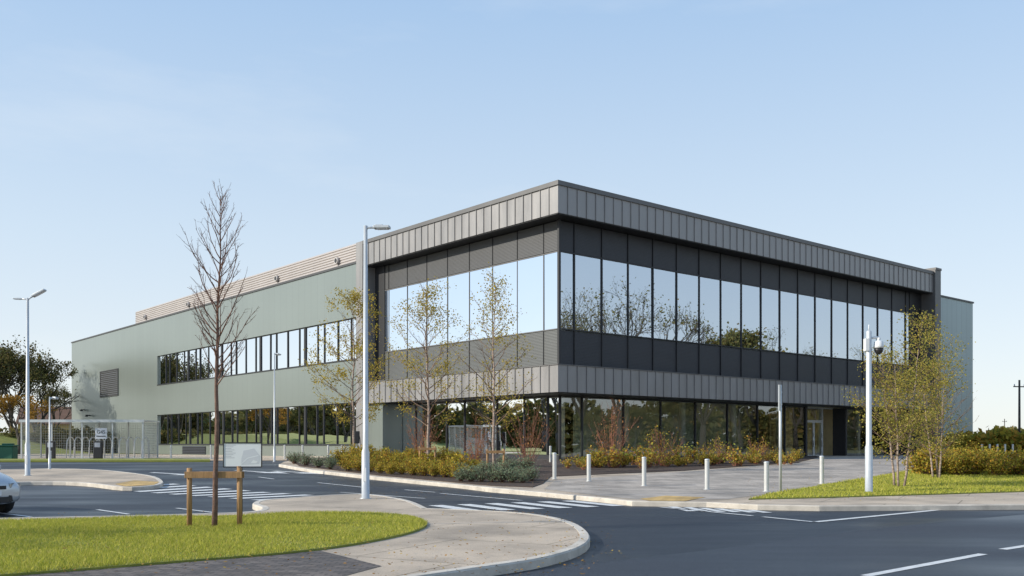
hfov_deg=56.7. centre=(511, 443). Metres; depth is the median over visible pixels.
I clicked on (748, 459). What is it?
shrub
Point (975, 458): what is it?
shrub
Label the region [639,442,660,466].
bed plant
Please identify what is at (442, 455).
shrub
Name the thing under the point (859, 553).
carriageway
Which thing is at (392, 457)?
shrub
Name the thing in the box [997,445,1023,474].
shrub
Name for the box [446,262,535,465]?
birch tree
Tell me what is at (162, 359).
window
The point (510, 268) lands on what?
window
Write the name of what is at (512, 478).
lavender clump
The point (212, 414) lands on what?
window
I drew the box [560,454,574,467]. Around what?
bed plant
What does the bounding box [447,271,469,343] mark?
window
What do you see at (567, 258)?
window
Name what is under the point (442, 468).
shrub
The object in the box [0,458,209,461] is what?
verge
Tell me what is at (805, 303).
window
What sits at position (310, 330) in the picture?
window
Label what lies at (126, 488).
kerb
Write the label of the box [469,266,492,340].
window
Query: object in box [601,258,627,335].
window
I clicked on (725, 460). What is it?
shrub
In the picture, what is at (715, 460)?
bed plant
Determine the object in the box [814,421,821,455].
door
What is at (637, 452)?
bed plant
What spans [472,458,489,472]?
lavender clump
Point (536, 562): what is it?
kerb
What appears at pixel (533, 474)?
lavender clump
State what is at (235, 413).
window
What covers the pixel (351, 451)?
shrub
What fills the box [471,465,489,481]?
lavender clump
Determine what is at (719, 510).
road marking
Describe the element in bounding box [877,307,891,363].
window
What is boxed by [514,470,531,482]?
lavender clump
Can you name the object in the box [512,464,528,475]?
lavender clump
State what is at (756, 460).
bed plant
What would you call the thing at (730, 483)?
forecourt
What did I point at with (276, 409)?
window
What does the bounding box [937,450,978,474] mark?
shrub
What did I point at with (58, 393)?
background tree
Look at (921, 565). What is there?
road marking
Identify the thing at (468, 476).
lavender clump
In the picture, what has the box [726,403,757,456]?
window
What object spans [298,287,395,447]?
birch tree
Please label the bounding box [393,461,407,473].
shrub
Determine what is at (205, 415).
window
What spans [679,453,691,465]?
bed plant
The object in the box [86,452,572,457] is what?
terrain
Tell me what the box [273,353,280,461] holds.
street lamp
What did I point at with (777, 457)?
bed plant
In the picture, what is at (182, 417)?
window
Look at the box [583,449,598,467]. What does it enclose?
bed plant
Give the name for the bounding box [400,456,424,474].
shrub
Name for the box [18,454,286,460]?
apron
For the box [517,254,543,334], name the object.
window
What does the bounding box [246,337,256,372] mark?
window
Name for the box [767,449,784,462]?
shrub
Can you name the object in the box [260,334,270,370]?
window
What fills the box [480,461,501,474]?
lavender clump
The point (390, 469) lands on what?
shrub
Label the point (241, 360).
window
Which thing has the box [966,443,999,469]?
shrub
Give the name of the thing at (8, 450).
grit bin
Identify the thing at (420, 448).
tree stake
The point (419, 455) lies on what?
shrub
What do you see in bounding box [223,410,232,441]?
window
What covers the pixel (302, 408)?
window
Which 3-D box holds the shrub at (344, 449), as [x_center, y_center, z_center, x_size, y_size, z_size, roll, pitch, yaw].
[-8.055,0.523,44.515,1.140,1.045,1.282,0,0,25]
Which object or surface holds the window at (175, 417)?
in the office building
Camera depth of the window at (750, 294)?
62.49 m
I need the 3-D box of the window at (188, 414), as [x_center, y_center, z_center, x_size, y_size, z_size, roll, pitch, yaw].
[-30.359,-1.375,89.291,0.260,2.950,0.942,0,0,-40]
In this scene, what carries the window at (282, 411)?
in the office building
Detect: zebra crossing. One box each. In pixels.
[137,484,306,499]
[429,500,625,509]
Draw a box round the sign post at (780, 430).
[778,385,781,490]
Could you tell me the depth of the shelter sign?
62.35 m
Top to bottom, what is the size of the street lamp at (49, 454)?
3.160 m
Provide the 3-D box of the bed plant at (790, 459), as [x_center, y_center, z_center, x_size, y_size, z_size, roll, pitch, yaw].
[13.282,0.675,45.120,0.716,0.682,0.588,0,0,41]
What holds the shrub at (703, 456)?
on the planting bed
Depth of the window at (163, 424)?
94.26 m
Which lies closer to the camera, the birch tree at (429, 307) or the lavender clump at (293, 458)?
the birch tree at (429, 307)
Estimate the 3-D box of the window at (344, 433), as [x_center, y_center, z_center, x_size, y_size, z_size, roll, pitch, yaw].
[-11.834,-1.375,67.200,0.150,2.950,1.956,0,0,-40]
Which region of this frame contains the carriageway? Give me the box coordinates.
[502,515,1023,575]
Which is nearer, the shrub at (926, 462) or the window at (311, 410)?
the shrub at (926, 462)
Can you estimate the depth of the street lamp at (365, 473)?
24.48 m
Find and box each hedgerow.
[0,425,116,452]
[942,425,1023,454]
[977,425,1022,434]
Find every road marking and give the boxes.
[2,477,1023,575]
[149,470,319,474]
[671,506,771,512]
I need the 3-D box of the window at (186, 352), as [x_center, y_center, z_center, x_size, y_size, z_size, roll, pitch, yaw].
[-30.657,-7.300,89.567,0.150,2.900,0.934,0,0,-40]
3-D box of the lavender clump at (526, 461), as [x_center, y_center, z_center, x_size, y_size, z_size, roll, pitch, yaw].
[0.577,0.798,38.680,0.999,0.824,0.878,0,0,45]
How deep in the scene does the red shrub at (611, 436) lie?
42.64 m
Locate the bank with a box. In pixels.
[0,433,106,453]
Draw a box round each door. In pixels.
[363,468,365,480]
[808,421,813,455]
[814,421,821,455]
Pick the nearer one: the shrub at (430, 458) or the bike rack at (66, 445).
the shrub at (430, 458)
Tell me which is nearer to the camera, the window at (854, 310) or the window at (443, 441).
the window at (443, 441)
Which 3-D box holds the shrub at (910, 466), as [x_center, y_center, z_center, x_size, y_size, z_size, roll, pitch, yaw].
[16.156,0.631,37.191,1.651,1.232,1.559,0,0,21]
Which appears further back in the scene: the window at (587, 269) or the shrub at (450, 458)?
the window at (587, 269)
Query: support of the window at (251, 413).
in the office building
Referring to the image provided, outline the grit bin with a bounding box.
[0,443,18,458]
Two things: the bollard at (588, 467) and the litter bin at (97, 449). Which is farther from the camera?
the litter bin at (97, 449)
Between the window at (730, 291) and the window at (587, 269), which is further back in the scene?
the window at (730, 291)
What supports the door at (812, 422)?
in the office building
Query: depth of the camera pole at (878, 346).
26.95 m
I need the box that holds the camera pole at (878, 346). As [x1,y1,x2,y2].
[863,325,883,491]
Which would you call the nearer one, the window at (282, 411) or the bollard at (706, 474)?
the bollard at (706, 474)
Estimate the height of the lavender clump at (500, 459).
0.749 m
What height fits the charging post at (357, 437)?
1.750 m
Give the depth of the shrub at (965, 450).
37.70 m
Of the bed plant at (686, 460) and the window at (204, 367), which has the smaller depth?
the bed plant at (686, 460)
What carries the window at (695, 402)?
in the office building
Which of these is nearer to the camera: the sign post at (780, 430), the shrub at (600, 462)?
the sign post at (780, 430)
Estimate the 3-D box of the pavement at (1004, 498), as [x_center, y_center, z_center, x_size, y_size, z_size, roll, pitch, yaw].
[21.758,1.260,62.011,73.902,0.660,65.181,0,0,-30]
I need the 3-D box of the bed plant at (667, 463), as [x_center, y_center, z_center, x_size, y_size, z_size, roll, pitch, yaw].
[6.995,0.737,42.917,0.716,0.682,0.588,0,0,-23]
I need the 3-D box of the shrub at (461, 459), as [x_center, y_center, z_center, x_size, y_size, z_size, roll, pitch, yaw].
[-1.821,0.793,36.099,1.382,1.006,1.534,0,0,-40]
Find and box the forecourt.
[545,457,913,498]
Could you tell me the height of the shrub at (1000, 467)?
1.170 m
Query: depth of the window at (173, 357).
92.22 m
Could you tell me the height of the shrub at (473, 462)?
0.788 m
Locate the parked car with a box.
[0,465,20,512]
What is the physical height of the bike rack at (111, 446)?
1.433 m
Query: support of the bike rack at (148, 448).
on the apron
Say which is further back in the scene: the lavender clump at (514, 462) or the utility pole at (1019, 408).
the utility pole at (1019, 408)
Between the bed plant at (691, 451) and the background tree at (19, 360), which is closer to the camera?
the bed plant at (691, 451)
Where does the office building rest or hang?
on the terrain at (289, 457)
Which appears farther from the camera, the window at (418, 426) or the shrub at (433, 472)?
the window at (418, 426)
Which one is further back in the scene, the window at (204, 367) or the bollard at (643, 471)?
the window at (204, 367)
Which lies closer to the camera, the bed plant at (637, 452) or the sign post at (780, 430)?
the sign post at (780, 430)
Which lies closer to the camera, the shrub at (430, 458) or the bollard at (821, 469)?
the bollard at (821, 469)
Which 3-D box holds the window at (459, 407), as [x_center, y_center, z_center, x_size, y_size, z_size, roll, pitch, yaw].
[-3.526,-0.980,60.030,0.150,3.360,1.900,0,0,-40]
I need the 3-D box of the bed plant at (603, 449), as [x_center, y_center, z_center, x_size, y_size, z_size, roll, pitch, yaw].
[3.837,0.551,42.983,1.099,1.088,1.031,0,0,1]
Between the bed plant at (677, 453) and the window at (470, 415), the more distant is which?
the window at (470, 415)
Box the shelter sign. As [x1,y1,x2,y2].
[95,428,106,438]
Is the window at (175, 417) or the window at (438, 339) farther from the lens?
the window at (175, 417)
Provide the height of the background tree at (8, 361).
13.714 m
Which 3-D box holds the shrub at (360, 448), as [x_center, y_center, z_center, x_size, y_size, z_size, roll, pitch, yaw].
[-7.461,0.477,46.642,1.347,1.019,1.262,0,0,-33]
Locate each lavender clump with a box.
[286,452,301,463]
[296,451,316,465]
[310,455,325,467]
[323,456,338,468]
[452,466,468,480]
[458,464,479,481]
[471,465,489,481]
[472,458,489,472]
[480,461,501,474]
[484,469,496,481]
[488,460,511,473]
[490,465,513,481]
[496,454,511,464]
[501,456,524,468]
[502,469,520,482]
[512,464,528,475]
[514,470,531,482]
[516,453,536,469]
[520,465,539,480]
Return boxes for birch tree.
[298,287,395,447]
[379,276,478,458]
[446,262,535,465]
[841,304,953,485]
[873,325,978,477]
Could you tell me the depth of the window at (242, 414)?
80.20 m
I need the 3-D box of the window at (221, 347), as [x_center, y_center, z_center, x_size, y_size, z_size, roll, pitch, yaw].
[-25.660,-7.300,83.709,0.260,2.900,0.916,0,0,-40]
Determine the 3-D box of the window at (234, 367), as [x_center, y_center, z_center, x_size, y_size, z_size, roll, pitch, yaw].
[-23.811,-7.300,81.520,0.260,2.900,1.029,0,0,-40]
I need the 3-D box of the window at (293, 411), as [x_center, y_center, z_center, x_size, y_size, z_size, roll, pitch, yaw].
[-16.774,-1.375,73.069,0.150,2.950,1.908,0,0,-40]
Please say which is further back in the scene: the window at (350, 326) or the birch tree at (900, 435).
the window at (350, 326)
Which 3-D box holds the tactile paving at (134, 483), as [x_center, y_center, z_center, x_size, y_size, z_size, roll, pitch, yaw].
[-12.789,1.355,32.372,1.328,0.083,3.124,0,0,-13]
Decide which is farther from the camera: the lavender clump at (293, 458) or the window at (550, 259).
the window at (550, 259)
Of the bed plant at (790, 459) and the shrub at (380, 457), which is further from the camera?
the bed plant at (790, 459)
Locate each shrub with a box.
[330,445,350,464]
[336,454,354,470]
[341,446,361,462]
[345,455,361,470]
[346,443,370,453]
[349,449,374,462]
[360,459,376,471]
[361,443,386,455]
[370,446,393,469]
[374,461,387,472]
[382,461,397,473]
[384,452,403,467]
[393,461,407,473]
[394,447,413,460]
[395,453,416,466]
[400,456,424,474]
[401,402,448,454]
[409,453,425,463]
[409,460,431,475]
[410,447,426,457]
[420,453,443,469]
[426,462,439,476]
[434,459,452,476]
[436,445,453,460]
[439,451,464,465]
[443,462,466,477]
[448,452,481,466]
[449,449,460,456]
[454,414,495,463]
[467,456,483,466]
[495,400,551,464]
[588,449,612,467]
[591,393,641,466]
[617,450,633,466]
[644,425,688,465]
[673,455,686,465]
[693,448,714,464]
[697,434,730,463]
[718,451,730,462]
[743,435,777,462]
[743,450,763,462]
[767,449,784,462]
[789,449,804,460]
[901,444,941,472]
[905,442,954,474]
[917,446,955,472]
[932,444,961,469]
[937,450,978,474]
[947,440,988,472]
[959,445,993,474]
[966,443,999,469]
[979,446,1017,475]
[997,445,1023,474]
[1002,450,1020,473]
[1008,448,1023,474]
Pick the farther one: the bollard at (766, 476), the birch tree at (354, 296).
the birch tree at (354, 296)
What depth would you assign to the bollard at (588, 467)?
33.29 m
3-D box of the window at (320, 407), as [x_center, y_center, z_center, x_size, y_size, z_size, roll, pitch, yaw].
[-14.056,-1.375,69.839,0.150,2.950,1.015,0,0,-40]
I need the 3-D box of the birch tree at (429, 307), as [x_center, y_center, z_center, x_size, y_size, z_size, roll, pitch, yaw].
[-3.733,-3.197,42.056,4.516,8.644,5.260,0,0,0]
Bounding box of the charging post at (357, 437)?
[355,431,360,447]
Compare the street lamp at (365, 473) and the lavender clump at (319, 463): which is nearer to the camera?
the street lamp at (365, 473)
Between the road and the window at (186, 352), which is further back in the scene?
the window at (186, 352)
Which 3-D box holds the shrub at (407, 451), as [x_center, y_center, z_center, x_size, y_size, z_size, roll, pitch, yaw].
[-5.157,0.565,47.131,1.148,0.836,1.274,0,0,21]
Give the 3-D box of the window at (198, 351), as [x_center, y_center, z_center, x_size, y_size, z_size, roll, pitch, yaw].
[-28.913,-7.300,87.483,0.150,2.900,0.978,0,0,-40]
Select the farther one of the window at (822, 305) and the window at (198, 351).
the window at (198, 351)
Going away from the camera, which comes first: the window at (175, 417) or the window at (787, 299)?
the window at (787, 299)
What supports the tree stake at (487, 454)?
on the planting bed
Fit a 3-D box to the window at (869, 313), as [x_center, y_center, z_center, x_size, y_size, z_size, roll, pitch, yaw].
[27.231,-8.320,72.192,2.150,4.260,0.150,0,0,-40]
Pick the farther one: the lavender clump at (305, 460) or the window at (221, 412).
the window at (221, 412)
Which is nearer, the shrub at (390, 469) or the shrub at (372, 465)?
the shrub at (390, 469)
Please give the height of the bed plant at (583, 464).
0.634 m
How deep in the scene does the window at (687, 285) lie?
58.34 m
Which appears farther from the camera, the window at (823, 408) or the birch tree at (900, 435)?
the window at (823, 408)
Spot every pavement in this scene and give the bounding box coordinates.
[0,469,158,486]
[10,494,588,575]
[18,551,379,575]
[279,454,1023,505]
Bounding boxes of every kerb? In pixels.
[0,494,425,518]
[1,468,162,490]
[279,464,1023,510]
[403,508,589,575]
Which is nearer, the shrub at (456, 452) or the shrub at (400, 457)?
the shrub at (400, 457)
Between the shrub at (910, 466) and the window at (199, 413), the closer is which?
the shrub at (910, 466)
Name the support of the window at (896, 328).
in the office building
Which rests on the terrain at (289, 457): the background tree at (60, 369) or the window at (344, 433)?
the background tree at (60, 369)
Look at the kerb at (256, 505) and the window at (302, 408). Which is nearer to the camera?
the kerb at (256, 505)
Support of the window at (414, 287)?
in the office building
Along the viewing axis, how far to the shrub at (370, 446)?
47.19 m
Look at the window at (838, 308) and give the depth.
69.35 m
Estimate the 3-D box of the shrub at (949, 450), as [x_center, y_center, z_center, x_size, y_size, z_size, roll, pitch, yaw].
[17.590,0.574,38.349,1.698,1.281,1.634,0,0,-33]
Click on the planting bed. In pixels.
(545, 470)
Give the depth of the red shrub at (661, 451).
43.49 m
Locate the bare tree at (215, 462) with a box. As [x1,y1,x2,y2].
[177,180,259,525]
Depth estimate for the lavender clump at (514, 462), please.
37.85 m
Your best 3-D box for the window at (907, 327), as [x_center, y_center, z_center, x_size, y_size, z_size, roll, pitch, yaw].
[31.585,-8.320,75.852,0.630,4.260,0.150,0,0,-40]
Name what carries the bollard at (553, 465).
on the pavement at (1004, 498)
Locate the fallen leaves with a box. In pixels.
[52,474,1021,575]
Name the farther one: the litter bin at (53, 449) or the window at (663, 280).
the litter bin at (53, 449)
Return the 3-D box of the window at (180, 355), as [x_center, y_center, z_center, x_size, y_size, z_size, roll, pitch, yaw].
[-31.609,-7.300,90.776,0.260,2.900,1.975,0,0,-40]
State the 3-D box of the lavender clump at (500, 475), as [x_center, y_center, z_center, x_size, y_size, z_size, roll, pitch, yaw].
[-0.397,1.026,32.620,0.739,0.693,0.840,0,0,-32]
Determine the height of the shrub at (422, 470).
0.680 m
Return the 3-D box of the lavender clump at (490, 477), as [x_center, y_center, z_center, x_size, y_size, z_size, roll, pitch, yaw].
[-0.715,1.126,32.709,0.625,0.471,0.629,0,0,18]
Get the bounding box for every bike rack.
[66,437,74,457]
[111,437,119,457]
[118,437,126,457]
[126,437,134,457]
[133,437,141,457]
[141,437,149,457]
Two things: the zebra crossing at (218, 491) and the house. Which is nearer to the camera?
the zebra crossing at (218, 491)
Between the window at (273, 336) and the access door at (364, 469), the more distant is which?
the window at (273, 336)
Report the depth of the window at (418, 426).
62.96 m
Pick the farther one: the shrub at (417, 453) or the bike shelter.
the bike shelter
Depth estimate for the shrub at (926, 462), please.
36.43 m
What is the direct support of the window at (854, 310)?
in the office building
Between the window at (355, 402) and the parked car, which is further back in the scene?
the window at (355, 402)
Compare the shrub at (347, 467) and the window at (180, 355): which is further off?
the window at (180, 355)
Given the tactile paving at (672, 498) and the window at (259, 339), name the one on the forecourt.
the tactile paving at (672, 498)
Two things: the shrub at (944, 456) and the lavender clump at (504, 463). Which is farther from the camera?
the shrub at (944, 456)
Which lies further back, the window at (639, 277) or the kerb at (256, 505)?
the window at (639, 277)
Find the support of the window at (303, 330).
in the office building
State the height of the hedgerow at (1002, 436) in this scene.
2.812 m
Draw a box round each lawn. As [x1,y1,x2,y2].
[0,512,426,575]
[749,472,1023,499]
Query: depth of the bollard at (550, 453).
47.23 m
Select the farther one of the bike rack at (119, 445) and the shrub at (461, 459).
the bike rack at (119, 445)
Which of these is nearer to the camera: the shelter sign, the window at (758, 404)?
the shelter sign
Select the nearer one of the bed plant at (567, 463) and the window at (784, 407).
the bed plant at (567, 463)
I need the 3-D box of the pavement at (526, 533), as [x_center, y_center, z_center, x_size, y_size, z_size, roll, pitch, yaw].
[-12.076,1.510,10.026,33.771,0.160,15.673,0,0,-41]
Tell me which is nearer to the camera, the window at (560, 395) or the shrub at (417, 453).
the shrub at (417, 453)
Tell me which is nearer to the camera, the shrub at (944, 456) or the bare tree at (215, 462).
the bare tree at (215, 462)
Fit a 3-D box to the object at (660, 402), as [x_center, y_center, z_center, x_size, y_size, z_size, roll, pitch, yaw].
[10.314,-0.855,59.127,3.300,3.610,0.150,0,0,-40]
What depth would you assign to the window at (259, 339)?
77.54 m
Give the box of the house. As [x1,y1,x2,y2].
[16,406,71,433]
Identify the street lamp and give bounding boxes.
[13,289,46,475]
[48,397,58,468]
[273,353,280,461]
[360,224,390,498]
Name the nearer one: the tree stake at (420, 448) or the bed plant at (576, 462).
the tree stake at (420, 448)
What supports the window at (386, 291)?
in the office building
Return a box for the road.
[0,458,1023,575]
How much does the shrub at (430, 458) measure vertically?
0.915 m
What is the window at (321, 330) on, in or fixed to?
in the office building
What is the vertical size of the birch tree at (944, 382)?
5.778 m
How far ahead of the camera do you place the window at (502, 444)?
55.93 m
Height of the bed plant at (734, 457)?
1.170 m
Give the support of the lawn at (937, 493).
on the pavement at (1004, 498)
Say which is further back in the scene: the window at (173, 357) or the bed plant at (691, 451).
the window at (173, 357)
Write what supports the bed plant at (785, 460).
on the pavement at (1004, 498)
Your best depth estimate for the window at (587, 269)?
52.80 m
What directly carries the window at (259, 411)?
in the office building
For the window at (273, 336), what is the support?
in the office building
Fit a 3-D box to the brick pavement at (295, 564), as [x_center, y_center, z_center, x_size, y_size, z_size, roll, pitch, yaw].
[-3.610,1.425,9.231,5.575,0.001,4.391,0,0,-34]
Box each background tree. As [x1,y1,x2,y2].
[0,335,62,432]
[0,340,49,395]
[0,392,57,453]
[1,348,78,431]
[7,382,71,429]
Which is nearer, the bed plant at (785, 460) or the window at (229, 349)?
the bed plant at (785, 460)
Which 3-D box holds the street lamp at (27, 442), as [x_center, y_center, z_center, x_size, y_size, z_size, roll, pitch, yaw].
[-18.635,-2.357,36.637,1.238,7.206,0.278,0,0,0]
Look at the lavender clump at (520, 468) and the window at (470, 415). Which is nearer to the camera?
the lavender clump at (520, 468)
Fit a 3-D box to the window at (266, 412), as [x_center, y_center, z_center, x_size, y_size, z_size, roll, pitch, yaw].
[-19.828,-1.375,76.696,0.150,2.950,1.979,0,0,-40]
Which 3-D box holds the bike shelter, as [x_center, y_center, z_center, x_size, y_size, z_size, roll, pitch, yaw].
[-28.312,-0.285,63.790,8.240,2.570,2.820,0,0,0]
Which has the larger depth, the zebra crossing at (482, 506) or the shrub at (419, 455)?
the shrub at (419, 455)
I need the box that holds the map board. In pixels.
[223,442,261,515]
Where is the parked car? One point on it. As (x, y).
(10, 492)
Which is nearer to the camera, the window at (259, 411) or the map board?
the map board
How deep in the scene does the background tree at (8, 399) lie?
87.90 m
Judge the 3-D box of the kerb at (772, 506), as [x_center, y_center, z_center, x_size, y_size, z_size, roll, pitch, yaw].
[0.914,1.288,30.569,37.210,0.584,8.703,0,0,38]
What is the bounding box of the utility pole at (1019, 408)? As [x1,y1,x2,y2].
[1013,380,1023,432]
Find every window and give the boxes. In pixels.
[158,355,166,384]
[158,414,167,443]
[166,354,169,383]
[168,414,171,443]
[169,353,176,382]
[171,414,178,443]
[177,351,184,381]
[179,413,186,443]
[185,350,188,380]
[186,413,190,443]
[188,349,195,380]
[190,413,197,443]
[196,348,200,379]
[197,412,201,443]
[200,347,208,378]
[202,412,209,444]
[208,345,215,377]
[210,411,219,444]
[218,344,222,376]
[219,411,223,444]
[223,342,231,375]
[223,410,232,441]
[231,341,236,374]
[232,410,237,441]
[236,339,245,374]
[237,409,246,441]
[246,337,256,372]
[246,409,256,441]
[256,336,261,371]
[257,408,261,441]
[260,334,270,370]
[261,408,271,444]
[270,333,276,369]
[271,407,277,444]
[276,331,287,368]
[277,407,287,444]
[288,329,300,367]
[288,406,299,444]
[300,328,305,365]
[300,406,305,444]
[305,325,317,365]
[305,405,317,444]
[317,404,323,444]
[318,324,324,363]
[324,321,338,362]
[324,404,337,444]
[337,403,352,444]
[338,318,352,360]
[352,318,355,357]
[354,402,355,444]
[385,289,388,352]
[389,285,407,351]
[402,404,415,453]
[407,281,426,349]
[416,403,427,452]
[427,276,447,346]
[430,402,446,453]
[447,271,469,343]
[447,401,464,454]
[464,399,497,454]
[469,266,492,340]
[493,260,517,337]
[497,397,524,454]
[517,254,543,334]
[524,396,547,455]
[544,251,556,330]
[547,395,559,455]
[559,395,581,459]
[561,251,573,330]
[574,253,601,333]
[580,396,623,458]
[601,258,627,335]
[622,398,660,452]
[626,263,652,338]
[652,267,676,341]
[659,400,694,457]
[676,271,698,343]
[694,401,727,457]
[699,275,720,345]
[720,279,741,347]
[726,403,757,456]
[741,283,760,350]
[756,404,784,449]
[760,286,779,352]
[779,290,797,353]
[783,405,804,454]
[797,293,814,355]
[815,296,831,357]
[821,408,832,455]
[831,299,847,359]
[847,302,862,360]
[862,305,877,362]
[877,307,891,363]
[891,310,905,365]
[905,312,908,365]
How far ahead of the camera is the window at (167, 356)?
93.23 m
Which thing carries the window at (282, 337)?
in the office building
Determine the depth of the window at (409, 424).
64.09 m
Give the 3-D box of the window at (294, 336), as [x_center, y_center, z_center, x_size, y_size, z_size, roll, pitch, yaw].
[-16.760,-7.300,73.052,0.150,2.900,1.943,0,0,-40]
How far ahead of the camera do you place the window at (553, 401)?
53.02 m
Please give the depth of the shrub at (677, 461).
43.27 m
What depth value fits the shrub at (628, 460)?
42.70 m
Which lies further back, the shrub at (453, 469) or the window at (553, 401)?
the window at (553, 401)
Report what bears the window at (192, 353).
in the office building
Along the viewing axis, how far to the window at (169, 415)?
92.85 m
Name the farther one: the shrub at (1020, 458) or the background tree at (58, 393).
the background tree at (58, 393)
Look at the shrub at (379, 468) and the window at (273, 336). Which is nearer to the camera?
the shrub at (379, 468)
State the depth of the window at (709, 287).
59.73 m
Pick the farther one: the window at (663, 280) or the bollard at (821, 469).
the window at (663, 280)
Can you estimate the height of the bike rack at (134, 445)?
1.433 m
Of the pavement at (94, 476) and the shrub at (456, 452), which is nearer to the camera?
the pavement at (94, 476)
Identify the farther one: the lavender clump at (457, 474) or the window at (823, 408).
the window at (823, 408)
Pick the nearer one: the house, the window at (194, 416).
the window at (194, 416)
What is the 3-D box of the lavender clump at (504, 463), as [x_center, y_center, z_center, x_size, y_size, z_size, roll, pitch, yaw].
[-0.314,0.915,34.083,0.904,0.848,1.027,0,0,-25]
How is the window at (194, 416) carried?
in the office building
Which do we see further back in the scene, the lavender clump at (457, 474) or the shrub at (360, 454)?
the shrub at (360, 454)
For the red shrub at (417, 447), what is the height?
3.047 m
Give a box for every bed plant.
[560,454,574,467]
[572,454,584,466]
[576,456,586,469]
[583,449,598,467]
[585,444,606,466]
[606,444,631,467]
[623,443,644,464]
[633,456,649,467]
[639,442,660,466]
[660,442,684,463]
[660,453,672,466]
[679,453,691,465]
[682,442,702,462]
[708,453,720,464]
[722,443,747,465]
[750,451,761,463]
[773,452,786,464]
[778,451,790,463]
[786,451,797,464]
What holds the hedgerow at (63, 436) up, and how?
on the terrain at (289, 457)
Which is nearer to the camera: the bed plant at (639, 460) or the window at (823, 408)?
the bed plant at (639, 460)
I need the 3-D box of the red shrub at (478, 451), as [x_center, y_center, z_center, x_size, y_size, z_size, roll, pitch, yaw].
[-1.751,-0.317,45.445,2.181,2.668,2.194,0,0,35]
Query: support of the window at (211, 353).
in the office building
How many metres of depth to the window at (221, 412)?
83.49 m
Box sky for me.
[0,0,1023,432]
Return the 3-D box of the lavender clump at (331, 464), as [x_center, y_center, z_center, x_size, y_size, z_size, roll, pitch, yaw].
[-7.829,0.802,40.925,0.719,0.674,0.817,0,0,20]
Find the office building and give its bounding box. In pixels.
[71,180,973,459]
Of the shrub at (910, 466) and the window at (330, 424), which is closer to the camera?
the shrub at (910, 466)
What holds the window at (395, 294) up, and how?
in the office building
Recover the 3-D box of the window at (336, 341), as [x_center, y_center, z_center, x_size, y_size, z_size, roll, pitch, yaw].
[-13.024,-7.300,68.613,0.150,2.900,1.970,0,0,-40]
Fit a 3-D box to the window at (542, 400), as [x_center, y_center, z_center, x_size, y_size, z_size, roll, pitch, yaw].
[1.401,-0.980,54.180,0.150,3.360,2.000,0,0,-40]
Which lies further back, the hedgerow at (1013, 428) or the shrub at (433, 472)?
the hedgerow at (1013, 428)
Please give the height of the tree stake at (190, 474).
1.035 m
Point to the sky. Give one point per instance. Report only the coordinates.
(891, 130)
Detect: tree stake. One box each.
[184,468,243,524]
[418,446,436,458]
[486,449,504,466]
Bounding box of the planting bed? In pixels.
[288,455,818,487]
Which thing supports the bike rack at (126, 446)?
on the apron
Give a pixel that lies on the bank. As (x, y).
(5, 439)
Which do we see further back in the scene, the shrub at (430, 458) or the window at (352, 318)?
the window at (352, 318)
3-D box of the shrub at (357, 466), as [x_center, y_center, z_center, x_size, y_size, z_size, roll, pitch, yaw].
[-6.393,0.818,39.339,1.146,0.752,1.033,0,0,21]
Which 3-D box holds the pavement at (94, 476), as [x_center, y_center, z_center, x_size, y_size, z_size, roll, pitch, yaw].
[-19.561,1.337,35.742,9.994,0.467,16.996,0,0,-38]
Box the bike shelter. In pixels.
[19,420,159,458]
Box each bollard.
[549,446,551,461]
[552,453,556,478]
[587,454,590,480]
[641,457,646,485]
[704,459,710,489]
[763,461,769,491]
[818,456,824,483]
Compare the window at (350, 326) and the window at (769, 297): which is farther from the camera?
the window at (350, 326)
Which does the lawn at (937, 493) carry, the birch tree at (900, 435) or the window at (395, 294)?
the birch tree at (900, 435)
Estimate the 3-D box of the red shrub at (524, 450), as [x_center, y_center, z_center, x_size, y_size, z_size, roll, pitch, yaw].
[0.750,-0.433,42.740,2.946,3.056,2.220,0,0,10]
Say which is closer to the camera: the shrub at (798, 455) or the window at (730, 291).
the shrub at (798, 455)
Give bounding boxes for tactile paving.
[117,480,157,485]
[641,496,702,500]

